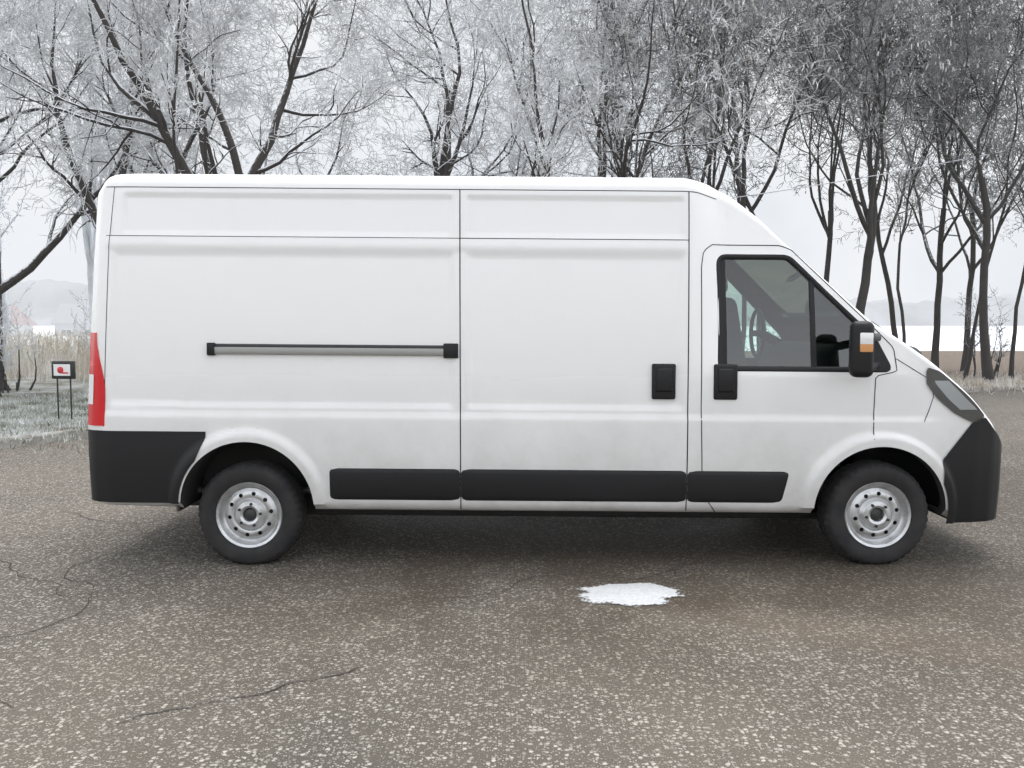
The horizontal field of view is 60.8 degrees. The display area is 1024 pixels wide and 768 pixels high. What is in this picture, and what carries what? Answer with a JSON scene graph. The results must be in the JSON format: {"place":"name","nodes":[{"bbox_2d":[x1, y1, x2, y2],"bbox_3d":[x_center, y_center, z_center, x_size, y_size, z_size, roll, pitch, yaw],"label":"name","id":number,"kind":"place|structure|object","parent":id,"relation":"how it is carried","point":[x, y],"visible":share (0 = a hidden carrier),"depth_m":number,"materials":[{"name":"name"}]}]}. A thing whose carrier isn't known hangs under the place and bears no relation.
{"place":"outdoors","nodes":[
{"label":"outdoors","id":0,"kind":"place"},
{"bbox_2d":[9,304,88,335],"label":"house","id":1,"kind":"structure","parent":0,"point":[63,319],"depth_m":110.13,"materials":[{"name":"white"}]},
{"bbox_2d":[0,390,1023,767],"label":"asphalt lot","id":2,"kind":"structure","parent":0,"point":[812,656],"depth_m":4.26,"materials":[{"name":"grey asphalt"}]},
{"bbox_2d":[0,511,838,729],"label":"asphalt cracks","id":3,"kind":"object","parent":2,"relation":"on","point":[300,680],"visible":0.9,"depth_m":5.18,"materials":[{"name":"black asphalt"}]},
{"bbox_2d":[0,384,1023,448],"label":"grass","id":4,"kind":"structure","parent":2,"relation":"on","point":[36,437],"depth_m":11.47,"materials":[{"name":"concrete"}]},
{"bbox_2d":[88,174,1001,564],"bbox_3d":[0.287,-0.166,6.388,6.018,2.549,2.410,0,4,0],"label":"van","id":5,"kind":"object","parent":2,"relation":"on","point":[276,362],"visible":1,"depth_m":5.52,"materials":[{"name":"white paint"}]},
{"bbox_2d":[578,583,684,606],"bbox_3d":[0.683,1.196,4.999,0.714,0.016,0.510,0,4,0],"label":"snow patch","id":6,"kind":"object","parent":2,"relation":"on","point":[630,594],"visible":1,"depth_m":4.96,"materials":[{"name":"white snow"}]},
{"bbox_2d":[0,351,1023,437],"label":"verge","id":7,"kind":"structure","parent":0,"point":[949,362],"depth_m":20.73,"materials":[{"name":"grey plant"}]},
{"bbox_2d":[0,320,12,397],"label":"tree","id":8,"kind":"object","parent":7,"relation":"on","point":[2,344],"visible":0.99,"depth_m":17.26,"materials":[{"name":"grey plant"}]},
{"bbox_2d":[0,302,20,348],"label":"tree","id":9,"kind":"object","parent":7,"relation":"on","point":[5,317],"visible":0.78,"depth_m":18.53,"materials":[{"name":"grey plant"}]},
{"bbox_2d":[0,323,34,392],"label":"tree","id":10,"kind":"object","parent":7,"relation":"on","point":[8,357],"visible":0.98,"depth_m":18.42,"materials":[{"name":"grey plant"}]},
{"bbox_2d":[0,282,56,390],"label":"tree","id":11,"kind":"object","parent":7,"relation":"on","point":[19,374],"visible":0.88,"depth_m":18.71,"materials":[{"name":"grey plant"}]},
{"bbox_2d":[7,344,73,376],"bbox_3d":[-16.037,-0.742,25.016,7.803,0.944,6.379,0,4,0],"label":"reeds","id":12,"kind":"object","parent":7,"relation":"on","point":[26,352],"visible":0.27,"depth_m":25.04,"materials":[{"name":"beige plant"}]},
{"bbox_2d":[1,392,83,420],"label":"grass tuft","id":13,"kind":"object","parent":7,"relation":"on","point":[43,401],"visible":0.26,"depth_m":16.00,"materials":[{"name":"grey plant"}]},
{"bbox_2d":[1,395,83,428],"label":"grass tuft","id":14,"kind":"object","parent":7,"relation":"on","point":[34,412],"visible":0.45,"depth_m":14.02,"materials":[{"name":"grey plant"}]},
{"bbox_2d":[0,398,86,436],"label":"grass tuft","id":15,"kind":"object","parent":7,"relation":"on","point":[11,417],"visible":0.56,"depth_m":13.00,"materials":[{"name":"grey plant"}]},
{"bbox_2d":[0,409,87,454],"bbox_3d":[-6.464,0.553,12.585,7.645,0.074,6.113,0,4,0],"label":"grass tuft","id":16,"kind":"object","parent":7,"relation":"on","point":[2,420],"visible":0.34,"depth_m":11.87,"materials":[{"name":"grey plant"}]},
{"bbox_2d":[0,406,87,462],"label":"grass tuft","id":17,"kind":"object","parent":7,"relation":"on","point":[47,424],"visible":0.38,"depth_m":11.88,"materials":[{"name":"grey plant"}]},
{"bbox_2d":[0,398,87,428],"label":"grass tuft","id":18,"kind":"object","parent":7,"relation":"on","point":[60,411],"visible":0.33,"depth_m":14.15,"materials":[{"name":"grey plant"}]},
{"bbox_2d":[0,396,87,425],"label":"grass tuft","id":19,"kind":"object","parent":7,"relation":"on","point":[47,409],"visible":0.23,"depth_m":14.56,"materials":[{"name":"grey plant"}]},
{"bbox_2d":[0,389,87,415],"bbox_3d":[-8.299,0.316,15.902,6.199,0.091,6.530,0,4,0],"label":"grass tuft","id":20,"kind":"object","parent":7,"relation":"on","point":[53,399],"visible":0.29,"depth_m":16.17,"materials":[{"name":"grey plant"}]},
{"bbox_2d":[2,398,85,443],"bbox_3d":[-7.485,0.540,12.879,6.326,0.060,6.088,2,5,31],"label":"grass tuft","id":21,"kind":"object","parent":7,"relation":"on","point":[37,417],"visible":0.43,"depth_m":13.25,"materials":[{"name":"grey plant"}]},
{"bbox_2d":[0,389,88,419],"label":"grass tuft","id":22,"kind":"object","parent":7,"relation":"on","point":[50,403],"visible":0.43,"depth_m":15.65,"materials":[{"name":"grey plant"}]},
{"bbox_2d":[4,340,85,378],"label":"reeds","id":23,"kind":"object","parent":7,"relation":"on","point":[45,365],"visible":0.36,"depth_m":24.60,"materials":[{"name":"beige plant"}]},
{"bbox_2d":[2,400,87,422],"bbox_3d":[-8.649,0.416,14.629,6.332,0.067,6.109,1,4,15],"label":"grass tuft","id":24,"kind":"object","parent":7,"relation":"on","point":[36,409],"visible":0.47,"depth_m":14.61,"materials":[{"name":"grey plant"}]},
{"bbox_2d":[1,393,88,411],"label":"grass tuft","id":25,"kind":"object","parent":7,"relation":"on","point":[48,399],"visible":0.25,"depth_m":16.34,"materials":[{"name":"grey plant"}]},
{"bbox_2d":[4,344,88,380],"bbox_3d":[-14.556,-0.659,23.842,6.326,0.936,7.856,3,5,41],"label":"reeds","id":26,"kind":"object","parent":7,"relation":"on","point":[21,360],"visible":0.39,"depth_m":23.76,"materials":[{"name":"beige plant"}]},
{"bbox_2d":[4,387,88,416],"bbox_3d":[-7.741,0.266,16.632,6.352,0.090,6.689,2,4,24],"label":"grass tuft","id":27,"kind":"object","parent":7,"relation":"on","point":[47,399],"visible":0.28,"depth_m":16.14,"materials":[{"name":"grey plant"}]},
{"bbox_2d":[3,327,90,360],"bbox_3d":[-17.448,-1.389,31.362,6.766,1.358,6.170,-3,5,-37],"label":"reeds","id":28,"kind":"object","parent":7,"relation":"on","point":[40,337],"visible":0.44,"depth_m":31.39,"materials":[{"name":"beige plant"}]},
{"bbox_2d":[4,330,90,384],"bbox_3d":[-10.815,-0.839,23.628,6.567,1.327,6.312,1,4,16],"label":"reeds","id":29,"kind":"object","parent":7,"relation":"on","point":[70,345],"visible":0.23,"depth_m":22.37,"materials":[{"name":"beige plant"}]},
{"bbox_2d":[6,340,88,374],"bbox_3d":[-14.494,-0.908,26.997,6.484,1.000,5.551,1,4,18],"label":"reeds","id":30,"kind":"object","parent":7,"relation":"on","point":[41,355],"visible":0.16,"depth_m":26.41,"materials":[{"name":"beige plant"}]},
{"bbox_2d":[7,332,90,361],"bbox_3d":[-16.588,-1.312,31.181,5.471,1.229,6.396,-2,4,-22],"label":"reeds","id":31,"kind":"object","parent":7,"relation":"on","point":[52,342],"visible":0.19,"depth_m":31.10,"materials":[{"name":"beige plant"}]},
{"bbox_2d":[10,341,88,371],"bbox_3d":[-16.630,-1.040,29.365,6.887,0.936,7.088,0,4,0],"label":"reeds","id":32,"kind":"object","parent":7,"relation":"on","point":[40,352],"visible":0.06,"depth_m":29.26,"materials":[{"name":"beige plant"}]},
{"bbox_2d":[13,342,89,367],"bbox_3d":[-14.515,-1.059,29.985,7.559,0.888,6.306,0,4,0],"label":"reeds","id":33,"kind":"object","parent":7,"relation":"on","point":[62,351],"visible":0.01,"depth_m":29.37,"materials":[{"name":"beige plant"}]},
{"bbox_2d":[51,361,75,418],"bbox_3d":[-6.283,0.085,12.229,0.330,0.815,0.081,1,4,8],"label":"info sign","id":34,"kind":"object","parent":7,"relation":"on","point":[63,369],"visible":1,"depth_m":12.18,"materials":[{"name":"grey metal"}]},
{"bbox_2d":[68,287,91,350],"bbox_3d":[-10.719,-1.296,22.628,1.436,2.394,1.805,0,4,0],"label":"tree","id":35,"kind":"object","parent":7,"relation":"on","point":[85,336],"visible":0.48,"depth_m":22.24,"materials":[{"name":"grey plant"}]},
{"bbox_2d":[0,0,263,390],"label":"frosted tree","id":36,"kind":"object","parent":7,"relation":"on","point":[30,267],"visible":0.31,"depth_m":18.45,"materials":[{"name":"white plant"}]},
{"bbox_2d":[120,0,248,173],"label":"frosted tree","id":37,"kind":"object","parent":7,"relation":"on","point":[164,85],"visible":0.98,"depth_m":13.50,"materials":[{"name":"white plant"}]},
{"bbox_2d":[0,0,388,237],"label":"frosted tree","id":38,"kind":"object","parent":7,"relation":"on","point":[89,201],"visible":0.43,"depth_m":17.68,"materials":[{"name":"white plant"}]},
{"bbox_2d":[0,0,456,250],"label":"frosted tree","id":39,"kind":"object","parent":7,"relation":"on","point":[149,109],"visible":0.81,"depth_m":15.90,"materials":[{"name":"white plant"}]},
{"bbox_2d":[300,0,651,176],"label":"frosted tree","id":40,"kind":"object","parent":7,"relation":"on","point":[445,169],"visible":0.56,"depth_m":19.39,"materials":[{"name":"white plant"}]},
{"bbox_2d":[479,0,627,176],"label":"tree","id":41,"kind":"object","parent":7,"relation":"on","point":[544,147],"visible":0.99,"depth_m":16.13,"materials":[{"name":"white plant"}]},
{"bbox_2d":[364,0,854,184],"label":"frosted tree","id":42,"kind":"object","parent":7,"relation":"on","point":[621,172],"visible":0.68,"depth_m":18.86,"materials":[{"name":"grey plant"}]},
{"bbox_2d":[515,0,731,188],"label":"dark tree","id":43,"kind":"object","parent":7,"relation":"on","point":[669,154],"visible":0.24,"depth_m":25.62,"materials":[{"name":"grey plant"}]},
{"bbox_2d":[520,0,851,199],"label":"dark tree","id":44,"kind":"object","parent":7,"relation":"on","point":[737,76],"visible":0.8,"depth_m":18.49,"materials":[{"name":"grey plant"}]},
{"bbox_2d":[669,0,774,188],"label":"tree","id":45,"kind":"object","parent":7,"relation":"on","point":[712,184],"visible":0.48,"depth_m":18.74,"materials":[{"name":"grey plant"}]},
{"bbox_2d":[694,0,782,350],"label":"tree","id":46,"kind":"object","parent":7,"relation":"on","point":[744,304],"visible":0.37,"depth_m":20.35,"materials":[{"name":"grey plant"}]},
{"bbox_2d":[579,0,920,353],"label":"dark tree","id":47,"kind":"object","parent":7,"relation":"on","point":[756,203],"visible":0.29,"depth_m":21.15,"materials":[{"name":"grey plant"}]},
{"bbox_2d":[741,313,779,357],"bbox_3d":[6.364,-0.958,20.773,1.164,1.969,2.083,-2,4,-27],"label":"shrub","id":48,"kind":"object","parent":7,"relation":"on","point":[777,335],"visible":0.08,"depth_m":21.09,"materials":[{"name":"grey plant"}]},
{"bbox_2d":[714,0,962,282],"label":"dark tree","id":49,"kind":"object","parent":7,"relation":"on","point":[828,229],"visible":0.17,"depth_m":25.64,"materials":[{"name":"grey plant"}]},
{"bbox_2d":[693,0,1017,314],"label":"dark tree","id":50,"kind":"object","parent":7,"relation":"on","point":[869,223],"visible":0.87,"depth_m":20.15,"materials":[{"name":"grey plant"}]},
{"bbox_2d":[737,0,1007,337],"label":"dark tree","id":51,"kind":"object","parent":7,"relation":"on","point":[881,249],"visible":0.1,"depth_m":28.20,"materials":[{"name":"grey plant"}]},
{"bbox_2d":[754,0,1023,382],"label":"dark tree","id":52,"kind":"object","parent":7,"relation":"on","point":[986,216],"visible":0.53,"depth_m":21.06,"materials":[{"name":"grey plant"}]},
{"bbox_2d":[732,147,1020,197],"bbox_3d":[9.248,-5.229,20.188,18.042,3.670,0.021,-2,4,-23],"label":"overhead cable","id":53,"kind":"object","parent":52,"relation":"attached to","point":[861,177],"visible":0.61,"depth_m":19.60,"materials":[{"name":"grey plastic"}]},
{"bbox_2d":[766,0,1023,367],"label":"dark tree","id":54,"kind":"object","parent":7,"relation":"on","point":[939,268],"visible":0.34,"depth_m":22.97,"materials":[{"name":"grey plant"}]},
{"bbox_2d":[816,0,1023,370],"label":"dark tree","id":55,"kind":"object","parent":7,"relation":"on","point":[972,265],"visible":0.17,"depth_m":26.48,"materials":[{"name":"grey plant"}]},
{"bbox_2d":[866,0,1000,343],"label":"tree","id":56,"kind":"object","parent":7,"relation":"on","point":[917,170],"visible":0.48,"depth_m":22.13,"materials":[{"name":"grey plant"}]},
{"bbox_2d":[907,17,1023,192],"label":"dark tree","id":57,"kind":"object","parent":7,"relation":"on","point":[987,92],"visible":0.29,"depth_m":25.30,"materials":[{"name":"grey plant"}]},
{"bbox_2d":[954,285,1012,376],"bbox_3d":[12.097,-1.336,22.458,1.514,2.499,1.232,-3,5,-36],"label":"shrub","id":58,"kind":"object","parent":7,"relation":"on","point":[974,346],"visible":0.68,"depth_m":22.29,"materials":[{"name":"grey plant"}]},
{"bbox_2d":[946,372,1021,390],"bbox_3d":[11.498,-0.095,21.290,6.557,0.169,6.018,3,5,41],"label":"grass tuft","id":59,"kind":"object","parent":7,"relation":"on","point":[985,380],"visible":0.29,"depth_m":20.79,"materials":[{"name":"grey plant"}]},
{"bbox_2d":[945,371,1023,395],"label":"grass tuft","id":60,"kind":"object","parent":7,"relation":"on","point":[961,380],"visible":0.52,"depth_m":20.50,"materials":[{"name":"grey plant"}]},
{"bbox_2d":[950,375,1022,390],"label":"grass tuft","id":61,"kind":"object","parent":7,"relation":"on","point":[979,382],"visible":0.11,"depth_m":19.86,"materials":[{"name":"grey plant"}]},
{"bbox_2d":[949,0,1023,380],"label":"tree","id":62,"kind":"object","parent":7,"relation":"on","point":[970,353],"visible":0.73,"depth_m":21.35,"materials":[{"name":"grey plant"}]},
{"bbox_2d":[951,373,1022,389],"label":"grass tuft","id":63,"kind":"object","parent":7,"relation":"on","point":[989,381],"visible":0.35,"depth_m":20.47,"materials":[{"name":"grey plant"}]},
{"bbox_2d":[952,369,1023,379],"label":"grass tuft","id":64,"kind":"object","parent":7,"relation":"on","point":[995,374],"visible":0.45,"depth_m":23.49,"materials":[{"name":"grey plant"}]},
{"bbox_2d":[953,372,1022,388],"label":"grass tuft","id":65,"kind":"object","parent":7,"relation":"on","point":[998,380],"visible":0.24,"depth_m":20.90,"materials":[{"name":"grey plant"}]},
{"bbox_2d":[953,375,1022,389],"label":"grass tuft","id":66,"kind":"object","parent":7,"relation":"on","point":[993,384],"visible":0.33,"depth_m":20.35,"materials":[{"name":"grey plant"}]},
{"bbox_2d":[971,312,1011,375],"bbox_3d":[13.233,-1.211,24.039,1.050,2.033,1.153,2,4,28],"label":"shrub","id":67,"kind":"object","parent":7,"relation":"on","point":[998,361],"visible":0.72,"depth_m":24.08,"materials":[{"name":"grey plant"}]},
{"bbox_2d":[962,34,1023,378],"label":"tree","id":68,"kind":"object","parent":7,"relation":"on","point":[1012,356],"visible":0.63,"depth_m":22.13,"materials":[{"name":"grey plant"}]},
{"bbox_2d":[993,16,1023,231],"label":"tree","id":69,"kind":"object","parent":7,"relation":"on","point":[1018,204],"visible":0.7,"depth_m":21.59,"materials":[{"name":"plant"}]},
{"bbox_2d":[993,136,1023,246],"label":"dark tree","id":70,"kind":"object","parent":7,"relation":"on","point":[1022,207],"visible":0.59,"depth_m":29.44,"materials":[{"name":"grey plant"}]},
{"bbox_2d":[0,0,1023,302],"label":"sky","id":71,"kind":"structure","parent":0,"point":[795,220],"materials":[{"name":"white"}]},
{"bbox_2d":[7,279,1023,311],"bbox_3d":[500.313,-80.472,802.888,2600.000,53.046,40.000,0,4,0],"label":"hill","id":72,"kind":"structure","parent":0,"point":[47,295],"depth_m":802.86,"materials":[{"name":"white snow"}]},
{"bbox_2d":[12,326,1023,350],"bbox_3d":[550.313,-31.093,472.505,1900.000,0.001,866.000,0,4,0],"label":"frozen lake","id":73,"kind":"structure","parent":0,"point":[919,338],"depth_m":105.21,"materials":[{"name":"white ice"}]},
{"bbox_2d":[0,172,20,215],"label":"tree","id":74,"kind":"object","parent":73,"relation":"on","point":[11,190],"visible":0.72,"depth_m":50.64,"materials":[{"name":"white plant"}]},
{"bbox_2d":[0,80,34,159],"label":"tree","id":75,"kind":"object","parent":73,"relation":"on","point":[10,120],"visible":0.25,"depth_m":46.00,"materials":[{"name":"white plant"}]},
{"bbox_2d":[0,67,39,339],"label":"tree","id":76,"kind":"object","parent":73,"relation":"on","point":[4,298],"visible":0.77,"depth_m":43.73,"materials":[{"name":"white plant"}]},
{"bbox_2d":[0,0,156,333],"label":"tree","id":77,"kind":"object","parent":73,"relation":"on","point":[89,234],"visible":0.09,"depth_m":44.55,"materials":[{"name":"white plant"}]},
{"bbox_2d":[126,64,199,173],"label":"tree","id":78,"kind":"object","parent":73,"relation":"on","point":[166,148],"visible":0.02,"depth_m":72.12,"materials":[{"name":"white plant"}]},
{"bbox_2d":[19,292,1023,325],"bbox_3d":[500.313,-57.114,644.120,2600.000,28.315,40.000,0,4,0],"label":"hills","id":79,"kind":"structure","parent":0,"point":[921,313],"depth_m":638.61,"materials":[{"name":"white snow"}]}
]}

